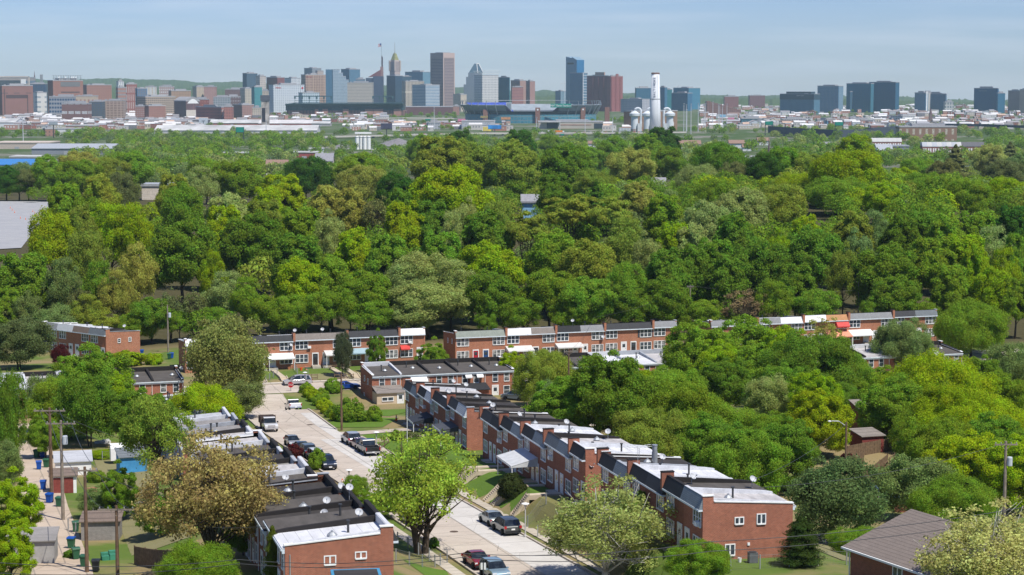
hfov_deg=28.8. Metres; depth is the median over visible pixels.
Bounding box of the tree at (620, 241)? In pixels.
[600,215,649,269]
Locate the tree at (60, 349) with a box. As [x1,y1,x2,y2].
[49,344,70,363]
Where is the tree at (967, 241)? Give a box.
[946,232,990,264]
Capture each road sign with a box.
[236,127,243,138]
[765,121,772,134]
[835,122,842,129]
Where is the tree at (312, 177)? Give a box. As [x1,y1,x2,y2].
[282,155,334,198]
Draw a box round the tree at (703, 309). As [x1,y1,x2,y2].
[682,298,724,322]
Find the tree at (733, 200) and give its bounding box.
[712,186,770,229]
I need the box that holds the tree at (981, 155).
[966,143,1008,170]
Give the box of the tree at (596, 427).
[556,375,611,432]
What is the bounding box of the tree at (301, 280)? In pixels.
[272,256,322,332]
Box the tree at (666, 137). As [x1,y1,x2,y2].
[649,126,681,149]
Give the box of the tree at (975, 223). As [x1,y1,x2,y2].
[957,210,995,245]
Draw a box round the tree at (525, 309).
[498,296,543,327]
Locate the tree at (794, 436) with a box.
[762,415,821,491]
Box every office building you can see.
[0,76,35,84]
[0,83,33,114]
[30,82,47,112]
[33,91,46,112]
[43,127,54,135]
[47,75,82,113]
[49,94,75,114]
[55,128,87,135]
[61,101,91,119]
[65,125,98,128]
[76,94,97,102]
[83,84,111,99]
[89,100,105,118]
[102,99,125,118]
[116,79,123,86]
[116,85,125,99]
[124,82,136,112]
[135,87,146,105]
[135,104,144,118]
[137,95,175,114]
[145,85,156,94]
[145,104,165,117]
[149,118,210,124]
[159,85,173,95]
[168,89,190,98]
[174,97,199,116]
[192,85,203,97]
[196,105,223,118]
[197,97,208,105]
[204,85,216,104]
[213,95,230,106]
[224,104,233,118]
[225,87,243,95]
[228,94,240,105]
[233,103,253,118]
[240,87,251,103]
[242,72,257,87]
[251,85,261,106]
[252,105,260,114]
[256,75,265,89]
[262,89,268,94]
[266,76,284,89]
[269,83,303,113]
[285,77,300,84]
[298,91,319,103]
[301,70,325,103]
[304,67,320,73]
[326,69,348,103]
[341,68,359,81]
[347,81,373,103]
[366,51,383,103]
[386,74,402,103]
[402,80,423,109]
[403,75,411,80]
[405,70,429,83]
[406,106,452,114]
[412,84,439,105]
[426,119,440,128]
[430,52,454,105]
[453,93,466,110]
[453,104,458,114]
[461,120,493,128]
[464,63,482,104]
[474,70,499,102]
[498,76,509,101]
[511,79,526,103]
[512,86,522,103]
[526,80,534,103]
[538,119,602,128]
[555,90,565,103]
[570,73,587,104]
[587,72,608,110]
[607,74,622,111]
[621,98,649,112]
[635,86,650,98]
[660,86,666,109]
[667,88,671,108]
[671,91,691,110]
[673,87,699,108]
[723,95,738,106]
[740,116,762,122]
[748,95,764,106]
[780,92,819,113]
[780,117,805,119]
[816,118,827,123]
[817,85,842,112]
[839,118,874,122]
[846,82,873,111]
[849,91,852,111]
[869,81,898,111]
[890,114,914,120]
[895,123,956,140]
[914,91,928,111]
[925,91,930,110]
[930,92,946,111]
[943,100,953,110]
[974,86,998,110]
[996,91,1004,112]
[1008,89,1019,110]
[1019,88,1023,113]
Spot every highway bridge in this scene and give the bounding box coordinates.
[323,132,517,137]
[367,117,464,118]
[532,131,685,134]
[768,126,894,137]
[865,123,1023,129]
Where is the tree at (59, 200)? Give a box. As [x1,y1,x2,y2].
[45,181,81,215]
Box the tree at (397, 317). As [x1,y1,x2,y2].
[389,305,438,328]
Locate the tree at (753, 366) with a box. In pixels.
[732,342,774,380]
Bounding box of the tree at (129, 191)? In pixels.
[109,165,141,205]
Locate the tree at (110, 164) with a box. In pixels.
[92,155,132,182]
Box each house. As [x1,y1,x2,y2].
[266,160,288,174]
[277,114,287,118]
[315,153,334,162]
[352,126,360,129]
[520,194,539,217]
[652,177,665,200]
[679,140,700,145]
[728,140,744,147]
[741,144,751,150]
[748,120,760,126]
[756,137,769,144]
[830,110,841,114]
[841,509,1023,574]
[849,399,886,432]
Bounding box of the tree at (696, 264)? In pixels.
[677,242,708,301]
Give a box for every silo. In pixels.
[355,136,358,149]
[359,136,362,148]
[363,136,366,148]
[367,136,370,148]
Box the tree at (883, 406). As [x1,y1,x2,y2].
[854,375,923,438]
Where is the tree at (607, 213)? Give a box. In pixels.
[588,195,632,235]
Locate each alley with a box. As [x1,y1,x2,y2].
[18,423,92,573]
[340,423,595,433]
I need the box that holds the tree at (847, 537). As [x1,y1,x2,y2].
[824,524,873,557]
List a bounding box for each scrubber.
[629,107,641,131]
[642,107,649,131]
[663,107,674,129]
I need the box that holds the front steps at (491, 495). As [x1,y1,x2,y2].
[482,480,537,501]
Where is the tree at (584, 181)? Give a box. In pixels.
[572,168,617,194]
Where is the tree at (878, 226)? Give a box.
[859,208,888,251]
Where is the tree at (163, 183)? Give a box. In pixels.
[153,173,190,215]
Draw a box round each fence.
[67,518,80,535]
[134,545,173,567]
[334,373,353,378]
[395,548,447,566]
[397,532,440,565]
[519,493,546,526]
[730,551,846,569]
[847,438,894,454]
[852,450,863,461]
[863,454,887,479]
[884,448,899,467]
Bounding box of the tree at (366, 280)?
[335,268,394,329]
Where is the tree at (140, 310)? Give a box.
[128,296,176,343]
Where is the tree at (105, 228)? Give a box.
[90,200,140,269]
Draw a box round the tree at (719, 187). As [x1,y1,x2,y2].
[692,178,737,202]
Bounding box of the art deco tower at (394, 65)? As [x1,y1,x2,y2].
[389,52,400,73]
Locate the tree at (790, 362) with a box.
[779,356,827,376]
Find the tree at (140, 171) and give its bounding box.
[110,149,155,184]
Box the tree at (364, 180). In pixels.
[335,164,386,201]
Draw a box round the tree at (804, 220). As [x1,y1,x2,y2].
[791,213,821,250]
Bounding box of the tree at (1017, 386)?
[975,369,1023,412]
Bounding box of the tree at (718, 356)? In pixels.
[688,338,747,372]
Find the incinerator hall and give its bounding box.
[623,110,677,130]
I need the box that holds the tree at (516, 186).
[482,168,533,200]
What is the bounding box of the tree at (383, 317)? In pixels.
[343,297,394,330]
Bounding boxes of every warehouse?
[0,118,24,127]
[0,141,60,148]
[0,159,35,165]
[9,155,51,160]
[31,143,121,154]
[140,182,174,199]
[154,125,320,133]
[210,119,260,124]
[258,120,313,124]
[293,151,318,157]
[311,121,331,125]
[874,144,893,150]
[888,145,908,150]
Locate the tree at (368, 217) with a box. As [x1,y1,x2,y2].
[359,188,388,233]
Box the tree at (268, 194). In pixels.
[247,185,284,215]
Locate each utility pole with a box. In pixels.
[33,407,64,500]
[46,420,75,519]
[71,466,97,571]
[98,505,133,574]
[167,305,170,351]
[340,372,342,430]
[564,350,573,374]
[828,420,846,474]
[994,441,1017,533]
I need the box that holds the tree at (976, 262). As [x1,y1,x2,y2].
[960,243,988,277]
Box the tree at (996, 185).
[985,175,1023,209]
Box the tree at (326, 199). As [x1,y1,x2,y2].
[306,184,340,231]
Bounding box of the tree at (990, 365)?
[965,354,1010,379]
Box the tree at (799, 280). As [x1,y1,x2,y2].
[773,262,818,315]
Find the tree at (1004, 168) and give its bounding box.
[979,158,1023,182]
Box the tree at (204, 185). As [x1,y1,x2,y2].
[184,164,221,206]
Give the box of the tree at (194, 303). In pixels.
[176,286,210,337]
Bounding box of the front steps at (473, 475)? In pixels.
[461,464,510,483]
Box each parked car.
[282,374,312,383]
[283,434,300,446]
[292,441,306,445]
[299,442,315,457]
[306,447,323,459]
[320,453,336,469]
[341,431,360,444]
[342,381,360,388]
[349,437,364,449]
[461,549,489,568]
[478,510,502,525]
[478,556,510,574]
[491,515,521,534]
[500,391,520,400]
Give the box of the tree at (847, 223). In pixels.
[828,209,875,254]
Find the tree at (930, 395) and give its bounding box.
[908,384,992,427]
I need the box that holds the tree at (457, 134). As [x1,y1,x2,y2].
[449,129,477,148]
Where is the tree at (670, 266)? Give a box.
[644,245,691,320]
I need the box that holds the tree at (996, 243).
[979,225,1012,266]
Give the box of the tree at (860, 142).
[834,133,882,164]
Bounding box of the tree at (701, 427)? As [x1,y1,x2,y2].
[658,410,727,466]
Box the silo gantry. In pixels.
[355,132,371,135]
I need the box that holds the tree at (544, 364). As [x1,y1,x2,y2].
[509,348,575,403]
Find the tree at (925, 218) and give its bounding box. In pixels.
[906,209,939,249]
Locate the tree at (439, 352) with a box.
[413,336,449,359]
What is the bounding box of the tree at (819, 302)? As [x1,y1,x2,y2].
[792,288,841,315]
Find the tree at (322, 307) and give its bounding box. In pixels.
[299,285,341,332]
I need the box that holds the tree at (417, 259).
[391,249,452,326]
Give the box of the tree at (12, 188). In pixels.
[2,177,32,200]
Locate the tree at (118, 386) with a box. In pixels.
[103,370,135,422]
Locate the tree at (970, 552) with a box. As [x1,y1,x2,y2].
[909,496,1023,574]
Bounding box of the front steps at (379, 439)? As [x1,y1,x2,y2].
[374,430,431,441]
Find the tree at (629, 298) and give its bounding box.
[606,281,651,322]
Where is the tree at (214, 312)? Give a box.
[190,306,238,328]
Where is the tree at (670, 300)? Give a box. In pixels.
[640,275,692,324]
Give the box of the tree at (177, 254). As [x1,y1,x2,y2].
[143,215,221,307]
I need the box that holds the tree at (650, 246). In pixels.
[629,229,662,278]
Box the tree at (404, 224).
[382,200,424,251]
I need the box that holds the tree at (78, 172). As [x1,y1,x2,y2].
[54,158,105,193]
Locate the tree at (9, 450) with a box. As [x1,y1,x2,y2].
[0,438,24,485]
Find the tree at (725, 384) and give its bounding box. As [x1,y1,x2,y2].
[697,356,755,407]
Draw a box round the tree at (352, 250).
[334,225,371,278]
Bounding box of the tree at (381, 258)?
[361,232,410,282]
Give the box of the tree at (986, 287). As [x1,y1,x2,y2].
[963,265,1018,312]
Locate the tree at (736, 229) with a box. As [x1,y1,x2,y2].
[711,210,760,256]
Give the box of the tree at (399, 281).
[377,262,434,326]
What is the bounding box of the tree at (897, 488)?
[869,452,962,514]
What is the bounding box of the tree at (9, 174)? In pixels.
[0,164,19,200]
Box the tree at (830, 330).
[807,316,843,341]
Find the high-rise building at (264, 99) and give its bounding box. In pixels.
[260,95,269,124]
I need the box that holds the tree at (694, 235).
[674,221,718,257]
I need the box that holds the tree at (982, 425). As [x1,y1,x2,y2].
[966,410,1023,441]
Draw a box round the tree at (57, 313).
[30,302,81,331]
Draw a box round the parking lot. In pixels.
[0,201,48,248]
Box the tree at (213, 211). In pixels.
[202,204,240,282]
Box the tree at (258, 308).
[240,294,275,334]
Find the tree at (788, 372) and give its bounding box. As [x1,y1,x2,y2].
[759,362,804,394]
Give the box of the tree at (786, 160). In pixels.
[767,145,798,175]
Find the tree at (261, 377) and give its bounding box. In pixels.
[218,347,265,391]
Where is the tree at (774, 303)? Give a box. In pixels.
[751,279,798,317]
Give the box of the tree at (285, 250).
[269,231,324,291]
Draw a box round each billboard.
[49,122,57,137]
[381,123,391,134]
[483,127,490,131]
[488,125,500,135]
[501,117,510,119]
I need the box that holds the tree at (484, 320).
[474,311,500,329]
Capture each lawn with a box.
[328,418,397,426]
[362,431,462,454]
[364,409,404,415]
[403,559,448,574]
[412,450,549,510]
[523,495,599,551]
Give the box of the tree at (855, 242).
[842,226,876,308]
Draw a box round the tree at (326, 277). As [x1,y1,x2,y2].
[314,255,350,331]
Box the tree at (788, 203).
[752,181,808,227]
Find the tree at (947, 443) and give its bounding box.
[921,429,1002,487]
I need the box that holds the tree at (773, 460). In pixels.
[696,426,794,493]
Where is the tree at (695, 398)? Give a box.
[644,373,723,420]
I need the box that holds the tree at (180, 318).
[164,310,194,338]
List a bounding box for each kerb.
[244,416,478,574]
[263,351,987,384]
[307,408,337,429]
[379,453,597,574]
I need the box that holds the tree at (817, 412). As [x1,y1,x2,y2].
[786,387,855,456]
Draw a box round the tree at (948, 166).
[925,158,967,178]
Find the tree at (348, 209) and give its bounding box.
[328,187,367,235]
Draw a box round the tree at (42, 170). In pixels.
[30,154,65,189]
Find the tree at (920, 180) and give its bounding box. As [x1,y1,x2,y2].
[899,171,947,199]
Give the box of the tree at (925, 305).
[917,297,938,316]
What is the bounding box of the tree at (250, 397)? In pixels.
[220,377,267,415]
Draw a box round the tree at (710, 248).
[698,237,734,318]
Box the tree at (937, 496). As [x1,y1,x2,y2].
[905,471,1001,526]
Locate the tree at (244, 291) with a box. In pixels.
[226,275,265,325]
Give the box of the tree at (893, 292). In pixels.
[869,273,922,311]
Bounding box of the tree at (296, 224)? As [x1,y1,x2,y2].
[277,205,322,255]
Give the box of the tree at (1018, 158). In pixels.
[1006,153,1023,170]
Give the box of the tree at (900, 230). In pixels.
[877,212,922,261]
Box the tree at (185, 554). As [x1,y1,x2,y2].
[151,538,244,574]
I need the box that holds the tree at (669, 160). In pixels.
[650,145,688,179]
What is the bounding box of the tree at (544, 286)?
[514,268,578,326]
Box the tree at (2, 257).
[0,254,18,297]
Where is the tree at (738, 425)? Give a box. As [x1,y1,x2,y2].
[702,421,768,486]
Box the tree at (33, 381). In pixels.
[24,372,57,415]
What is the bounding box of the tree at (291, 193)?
[261,173,306,217]
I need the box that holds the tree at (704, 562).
[661,538,732,574]
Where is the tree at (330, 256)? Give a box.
[314,252,345,330]
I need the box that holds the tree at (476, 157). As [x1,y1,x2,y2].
[458,137,488,190]
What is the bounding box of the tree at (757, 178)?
[746,169,784,190]
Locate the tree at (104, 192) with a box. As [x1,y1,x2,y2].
[81,172,123,217]
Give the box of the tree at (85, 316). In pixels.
[65,292,108,323]
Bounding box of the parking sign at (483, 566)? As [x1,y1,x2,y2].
[481,562,485,574]
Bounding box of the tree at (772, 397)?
[741,372,794,421]
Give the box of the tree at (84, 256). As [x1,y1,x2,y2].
[61,220,115,293]
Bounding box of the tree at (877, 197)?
[862,180,903,213]
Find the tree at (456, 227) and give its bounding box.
[439,210,470,249]
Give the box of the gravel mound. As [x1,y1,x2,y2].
[377,138,406,145]
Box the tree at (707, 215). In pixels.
[678,199,730,240]
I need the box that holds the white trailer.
[110,443,124,460]
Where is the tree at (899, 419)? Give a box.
[886,403,931,445]
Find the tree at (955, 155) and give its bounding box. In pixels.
[944,144,972,178]
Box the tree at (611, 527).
[536,472,677,574]
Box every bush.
[63,549,71,557]
[107,349,145,367]
[143,352,163,364]
[287,443,304,458]
[307,447,325,469]
[317,387,329,398]
[324,377,343,393]
[332,397,365,422]
[365,405,383,421]
[390,429,399,440]
[429,536,439,548]
[497,472,528,498]
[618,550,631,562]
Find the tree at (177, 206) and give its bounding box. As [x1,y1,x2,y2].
[158,180,205,231]
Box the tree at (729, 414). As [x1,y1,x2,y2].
[669,395,758,429]
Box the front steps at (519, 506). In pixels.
[510,490,561,515]
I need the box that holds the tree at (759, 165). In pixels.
[742,151,790,180]
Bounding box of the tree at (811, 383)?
[786,369,845,418]
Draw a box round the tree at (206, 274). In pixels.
[197,248,228,300]
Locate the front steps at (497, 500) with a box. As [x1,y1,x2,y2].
[490,484,544,505]
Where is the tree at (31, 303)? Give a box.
[4,290,42,322]
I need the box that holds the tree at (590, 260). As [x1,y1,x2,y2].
[555,237,617,287]
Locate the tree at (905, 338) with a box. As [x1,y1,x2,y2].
[868,315,935,364]
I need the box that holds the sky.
[0,0,1023,100]
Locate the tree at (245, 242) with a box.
[217,209,283,288]
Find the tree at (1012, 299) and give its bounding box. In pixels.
[999,276,1023,338]
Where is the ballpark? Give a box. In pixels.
[285,96,406,115]
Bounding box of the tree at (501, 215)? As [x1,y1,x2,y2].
[483,193,513,248]
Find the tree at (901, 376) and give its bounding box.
[887,370,959,393]
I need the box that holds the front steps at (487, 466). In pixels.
[458,465,503,477]
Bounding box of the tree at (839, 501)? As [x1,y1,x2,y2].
[782,453,894,543]
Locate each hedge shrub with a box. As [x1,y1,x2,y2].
[298,382,314,392]
[302,386,316,397]
[306,390,321,401]
[311,394,325,405]
[315,397,330,409]
[320,401,333,413]
[323,404,335,417]
[329,409,336,420]
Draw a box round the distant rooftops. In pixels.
[0,104,1023,130]
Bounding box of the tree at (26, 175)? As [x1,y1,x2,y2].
[15,168,42,200]
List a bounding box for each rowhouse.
[0,372,27,416]
[23,371,56,416]
[42,320,76,352]
[56,322,92,355]
[72,324,108,356]
[88,326,140,357]
[116,367,153,395]
[146,365,183,394]
[156,404,205,451]
[162,407,228,458]
[165,413,237,460]
[169,412,237,462]
[172,419,247,463]
[175,419,247,475]
[177,426,252,479]
[178,338,195,372]
[188,429,266,469]
[191,438,277,484]
[194,438,278,477]
[199,446,290,479]
[207,447,292,465]
[219,456,308,527]
[224,466,316,521]
[238,472,335,552]
[245,484,352,561]
[248,485,355,570]
[249,333,267,370]
[255,497,363,574]
[258,331,294,370]
[258,455,306,466]
[263,499,378,542]
[272,512,397,574]
[284,330,320,368]
[320,329,343,367]
[336,327,372,365]
[360,361,404,404]
[373,329,399,360]
[389,325,424,360]
[389,360,429,399]
[402,377,464,424]
[406,384,439,427]
[406,390,433,433]
[415,382,481,430]
[417,359,458,383]
[430,387,497,435]
[432,393,516,445]
[439,395,481,440]
[443,327,480,358]
[445,358,490,393]
[454,401,522,450]
[468,327,506,356]
[473,356,513,394]
[479,405,554,461]
[485,414,552,464]
[492,326,534,357]
[496,419,602,480]
[498,412,578,471]
[506,422,577,476]
[531,327,555,356]
[531,430,599,487]
[541,323,583,352]
[542,428,628,491]
[555,439,632,497]
[562,352,591,368]
[565,321,604,351]
[567,437,659,502]
[587,351,622,369]
[589,321,628,350]
[596,447,691,512]
[612,460,696,517]
[617,350,656,370]
[627,458,726,534]
[629,322,652,349]
[637,319,676,348]
[640,349,667,368]
[641,472,732,541]
[660,470,773,550]
[674,485,795,558]
[694,318,734,335]
[745,315,780,328]
[763,314,802,335]
[784,314,825,336]
[826,312,852,340]
[846,311,872,343]
[850,344,890,371]
[870,310,893,341]
[876,138,881,143]
[886,138,891,143]
[889,355,910,371]
[890,309,915,324]
[891,138,896,144]
[896,138,901,144]
[915,309,937,340]
[920,142,926,151]
[927,142,931,152]
[931,340,962,363]
[932,142,936,152]
[936,142,941,149]
[946,142,951,151]
[967,142,972,151]
[972,142,978,147]
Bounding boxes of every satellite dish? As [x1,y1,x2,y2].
[282,474,288,480]
[323,496,330,503]
[338,482,344,490]
[346,483,352,499]
[355,508,362,516]
[690,473,696,483]
[750,476,756,481]
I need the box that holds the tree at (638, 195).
[619,179,654,221]
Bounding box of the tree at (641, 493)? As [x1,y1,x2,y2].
[632,489,648,516]
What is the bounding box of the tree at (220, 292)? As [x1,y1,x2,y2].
[200,269,243,312]
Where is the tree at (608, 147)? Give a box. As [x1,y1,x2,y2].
[596,135,627,170]
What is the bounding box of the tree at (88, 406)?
[50,371,125,446]
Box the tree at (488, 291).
[464,268,518,318]
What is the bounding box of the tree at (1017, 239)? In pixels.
[1004,231,1023,276]
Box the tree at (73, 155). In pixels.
[57,150,98,163]
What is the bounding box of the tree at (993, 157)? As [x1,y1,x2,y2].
[987,150,1000,165]
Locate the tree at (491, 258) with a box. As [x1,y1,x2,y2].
[454,239,526,292]
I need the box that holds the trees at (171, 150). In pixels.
[0,104,1023,180]
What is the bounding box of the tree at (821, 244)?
[785,224,845,287]
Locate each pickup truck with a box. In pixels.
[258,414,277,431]
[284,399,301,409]
[356,438,380,455]
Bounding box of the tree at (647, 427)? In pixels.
[603,406,694,463]
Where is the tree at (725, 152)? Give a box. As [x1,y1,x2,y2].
[685,140,746,172]
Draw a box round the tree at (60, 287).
[39,255,82,309]
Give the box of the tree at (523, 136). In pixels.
[503,128,537,156]
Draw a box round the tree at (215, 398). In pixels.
[166,381,244,419]
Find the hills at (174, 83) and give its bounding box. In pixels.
[35,78,1007,101]
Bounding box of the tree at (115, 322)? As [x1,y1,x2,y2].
[79,310,120,327]
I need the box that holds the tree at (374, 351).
[365,328,388,361]
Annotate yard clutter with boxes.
[95,439,110,443]
[100,550,114,560]
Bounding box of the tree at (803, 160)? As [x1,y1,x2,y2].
[793,151,820,175]
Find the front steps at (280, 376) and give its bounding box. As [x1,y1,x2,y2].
[271,370,287,381]
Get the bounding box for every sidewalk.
[184,350,984,386]
[248,425,464,574]
[361,436,609,574]
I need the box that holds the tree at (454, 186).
[406,162,497,222]
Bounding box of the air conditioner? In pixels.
[747,551,757,562]
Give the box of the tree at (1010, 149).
[1004,141,1017,157]
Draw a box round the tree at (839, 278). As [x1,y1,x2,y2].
[823,241,858,313]
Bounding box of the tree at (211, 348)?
[179,312,274,390]
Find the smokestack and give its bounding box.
[649,72,660,129]
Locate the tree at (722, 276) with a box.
[696,252,746,318]
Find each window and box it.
[59,331,65,338]
[81,334,88,341]
[91,335,97,342]
[160,384,166,392]
[173,383,178,391]
[248,539,249,559]
[255,542,257,562]
[260,529,262,545]
[277,547,279,563]
[280,342,292,350]
[280,359,292,363]
[281,553,283,570]
[295,341,307,349]
[295,354,307,362]
[324,555,335,565]
[349,338,360,346]
[350,354,360,359]
[355,551,366,559]
[379,378,384,385]
[382,397,393,401]
[385,337,397,344]
[386,350,397,358]
[391,378,396,384]
[400,336,412,343]
[400,348,412,356]
[406,406,408,416]
[415,399,418,408]
[430,404,433,414]
[434,402,437,413]
[436,376,441,382]
[445,411,448,420]
[448,375,453,382]
[450,408,453,419]
[457,338,468,346]
[457,351,468,357]
[462,375,467,383]
[462,417,465,428]
[462,433,465,447]
[473,374,478,382]
[483,421,487,433]
[483,439,487,453]
[492,373,497,381]
[493,337,504,344]
[493,349,504,356]
[497,431,501,443]
[497,448,501,463]
[503,385,509,393]
[503,429,507,441]
[504,373,509,381]
[507,336,518,343]
[518,439,522,448]
[524,437,529,450]
[540,449,545,462]
[540,468,545,484]
[542,334,554,342]
[542,347,553,352]
[547,447,552,460]
[547,466,552,482]
[557,333,568,340]
[557,348,568,352]
[565,458,570,472]
[565,478,570,495]
[572,477,578,493]
[573,457,578,471]
[591,332,602,339]
[591,344,602,351]
[602,468,608,483]
[606,330,617,338]
[606,343,616,350]
[623,483,630,493]
[632,480,639,494]
[640,329,651,336]
[640,341,651,349]
[654,328,665,335]
[654,340,664,348]
[656,494,663,512]
[666,493,674,511]
[666,517,673,538]
[692,509,701,527]
[725,544,734,555]
[734,517,743,524]
[756,513,765,524]
[791,323,801,330]
[804,323,814,329]
[849,320,859,327]
[849,336,859,339]
[869,359,873,366]
[879,359,883,366]
[881,319,891,324]
[892,566,902,574]
[925,316,935,323]
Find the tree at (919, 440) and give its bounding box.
[892,415,976,479]
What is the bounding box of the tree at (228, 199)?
[203,191,247,223]
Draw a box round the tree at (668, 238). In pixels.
[655,221,688,257]
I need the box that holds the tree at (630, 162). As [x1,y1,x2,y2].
[604,146,659,182]
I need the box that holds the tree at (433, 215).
[412,198,451,246]
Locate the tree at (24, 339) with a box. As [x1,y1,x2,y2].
[0,314,58,368]
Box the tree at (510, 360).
[498,345,525,373]
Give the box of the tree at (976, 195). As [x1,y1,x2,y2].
[943,177,994,215]
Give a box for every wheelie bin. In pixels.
[33,449,39,457]
[36,460,41,468]
[40,479,46,488]
[42,458,48,466]
[45,492,53,502]
[55,496,60,505]
[66,536,75,547]
[71,546,80,558]
[72,520,79,531]
[79,554,84,565]
[91,558,99,570]
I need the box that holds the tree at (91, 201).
[72,187,104,219]
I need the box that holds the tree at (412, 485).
[362,425,479,554]
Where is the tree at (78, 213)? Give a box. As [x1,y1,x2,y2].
[67,204,102,272]
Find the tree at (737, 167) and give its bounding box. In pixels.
[719,161,750,177]
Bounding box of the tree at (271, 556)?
[262,525,277,574]
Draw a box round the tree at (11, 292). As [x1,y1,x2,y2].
[0,287,23,325]
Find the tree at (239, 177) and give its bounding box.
[209,157,263,198]
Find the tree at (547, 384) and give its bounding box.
[529,378,560,399]
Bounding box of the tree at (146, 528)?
[130,489,181,535]
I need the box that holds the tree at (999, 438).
[965,436,1021,500]
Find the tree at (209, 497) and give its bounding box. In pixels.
[131,428,289,549]
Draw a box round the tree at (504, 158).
[482,138,542,190]
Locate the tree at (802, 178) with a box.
[773,172,818,195]
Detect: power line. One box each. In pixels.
[0,507,1023,566]
[2,517,1020,574]
[40,410,103,507]
[59,409,128,507]
[573,286,850,347]
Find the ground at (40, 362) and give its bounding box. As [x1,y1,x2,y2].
[0,106,1023,574]
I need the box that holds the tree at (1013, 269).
[988,245,1021,284]
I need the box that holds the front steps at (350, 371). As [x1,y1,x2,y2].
[341,368,360,378]
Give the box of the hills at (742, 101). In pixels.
[112,87,1007,105]
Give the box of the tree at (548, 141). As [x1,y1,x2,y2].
[538,134,560,151]
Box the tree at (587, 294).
[558,275,618,318]
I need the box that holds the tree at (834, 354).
[757,328,864,387]
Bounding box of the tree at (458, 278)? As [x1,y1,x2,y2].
[420,257,475,331]
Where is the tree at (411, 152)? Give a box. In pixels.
[404,132,437,160]
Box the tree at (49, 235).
[26,205,76,272]
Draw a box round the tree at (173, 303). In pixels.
[159,286,181,341]
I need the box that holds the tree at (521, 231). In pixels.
[505,210,552,286]
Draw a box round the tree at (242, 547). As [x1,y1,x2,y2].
[219,516,247,555]
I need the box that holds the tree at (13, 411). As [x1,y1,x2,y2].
[0,365,30,454]
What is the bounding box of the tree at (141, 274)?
[115,241,160,304]
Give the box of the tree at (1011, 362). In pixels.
[979,341,1023,379]
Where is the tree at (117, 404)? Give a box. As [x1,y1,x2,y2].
[108,386,178,443]
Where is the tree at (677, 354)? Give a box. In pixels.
[659,319,738,375]
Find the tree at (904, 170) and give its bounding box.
[891,166,917,175]
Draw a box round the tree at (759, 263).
[729,238,794,316]
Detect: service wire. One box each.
[58,413,194,455]
[63,423,190,470]
[118,508,265,527]
[759,424,845,477]
[759,443,1004,487]
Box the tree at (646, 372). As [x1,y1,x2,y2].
[609,364,652,386]
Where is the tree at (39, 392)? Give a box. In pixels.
[26,373,86,437]
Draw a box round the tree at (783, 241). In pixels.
[768,225,792,262]
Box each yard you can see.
[94,459,190,554]
[308,372,360,379]
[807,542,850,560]
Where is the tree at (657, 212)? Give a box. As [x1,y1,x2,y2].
[642,192,683,240]
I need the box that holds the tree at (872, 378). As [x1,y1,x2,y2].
[855,364,897,398]
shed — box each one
[6,526,59,562]
[48,467,77,492]
[53,450,92,474]
[79,510,123,540]
[114,446,146,472]
[849,427,885,451]
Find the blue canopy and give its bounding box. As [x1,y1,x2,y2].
[330,568,380,574]
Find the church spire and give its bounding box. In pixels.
[929,108,931,121]
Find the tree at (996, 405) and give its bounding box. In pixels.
[914,387,1023,437]
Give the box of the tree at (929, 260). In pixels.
[911,236,957,291]
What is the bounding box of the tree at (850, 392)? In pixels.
[832,381,858,416]
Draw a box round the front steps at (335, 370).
[329,367,348,378]
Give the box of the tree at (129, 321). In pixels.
[118,312,158,338]
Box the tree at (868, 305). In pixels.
[858,296,885,312]
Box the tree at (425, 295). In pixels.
[386,282,470,337]
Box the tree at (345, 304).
[331,279,367,330]
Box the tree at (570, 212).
[542,193,601,236]
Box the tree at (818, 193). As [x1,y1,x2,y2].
[804,175,869,214]
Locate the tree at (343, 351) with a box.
[332,330,353,375]
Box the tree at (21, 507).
[0,466,46,536]
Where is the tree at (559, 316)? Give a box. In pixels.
[547,303,597,325]
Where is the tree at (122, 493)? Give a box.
[100,459,139,516]
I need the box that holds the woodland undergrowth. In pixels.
[0,160,1023,335]
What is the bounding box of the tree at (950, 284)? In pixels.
[929,263,970,315]
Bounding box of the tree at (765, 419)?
[744,409,825,443]
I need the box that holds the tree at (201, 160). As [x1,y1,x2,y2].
[185,156,216,204]
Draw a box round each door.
[53,477,73,492]
[69,343,72,354]
[75,344,78,354]
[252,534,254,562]
[260,549,262,574]
[270,360,275,366]
[312,352,318,364]
[323,352,328,363]
[397,393,403,403]
[455,432,457,443]
[473,349,478,357]
[483,349,488,356]
[489,441,491,460]
[492,385,498,394]
[493,444,495,463]
[531,467,533,479]
[536,463,538,483]
[555,469,557,490]
[560,473,562,494]
[581,480,584,500]
[582,344,587,351]
[621,341,626,350]
[630,341,635,349]
[677,521,681,545]
[684,526,689,540]
[863,336,868,341]
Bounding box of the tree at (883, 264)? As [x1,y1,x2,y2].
[851,241,921,307]
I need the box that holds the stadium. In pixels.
[460,100,609,122]
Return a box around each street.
[184,351,1015,393]
[239,394,583,574]
[301,413,342,438]
[321,439,591,574]
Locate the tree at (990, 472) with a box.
[969,432,1023,513]
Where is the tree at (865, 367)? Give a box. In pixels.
[816,351,876,386]
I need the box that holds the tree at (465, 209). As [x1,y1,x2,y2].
[450,195,476,229]
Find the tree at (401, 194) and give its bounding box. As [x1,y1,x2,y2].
[378,187,412,233]
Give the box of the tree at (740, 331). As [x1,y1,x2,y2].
[716,313,774,354]
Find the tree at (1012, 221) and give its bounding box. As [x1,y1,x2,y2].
[995,204,1023,245]
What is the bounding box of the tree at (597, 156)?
[572,146,606,168]
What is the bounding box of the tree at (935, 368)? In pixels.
[878,348,1003,401]
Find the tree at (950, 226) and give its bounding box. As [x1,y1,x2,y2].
[922,214,965,249]
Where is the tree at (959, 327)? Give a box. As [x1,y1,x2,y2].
[930,296,1013,355]
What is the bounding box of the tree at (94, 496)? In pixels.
[75,485,114,511]

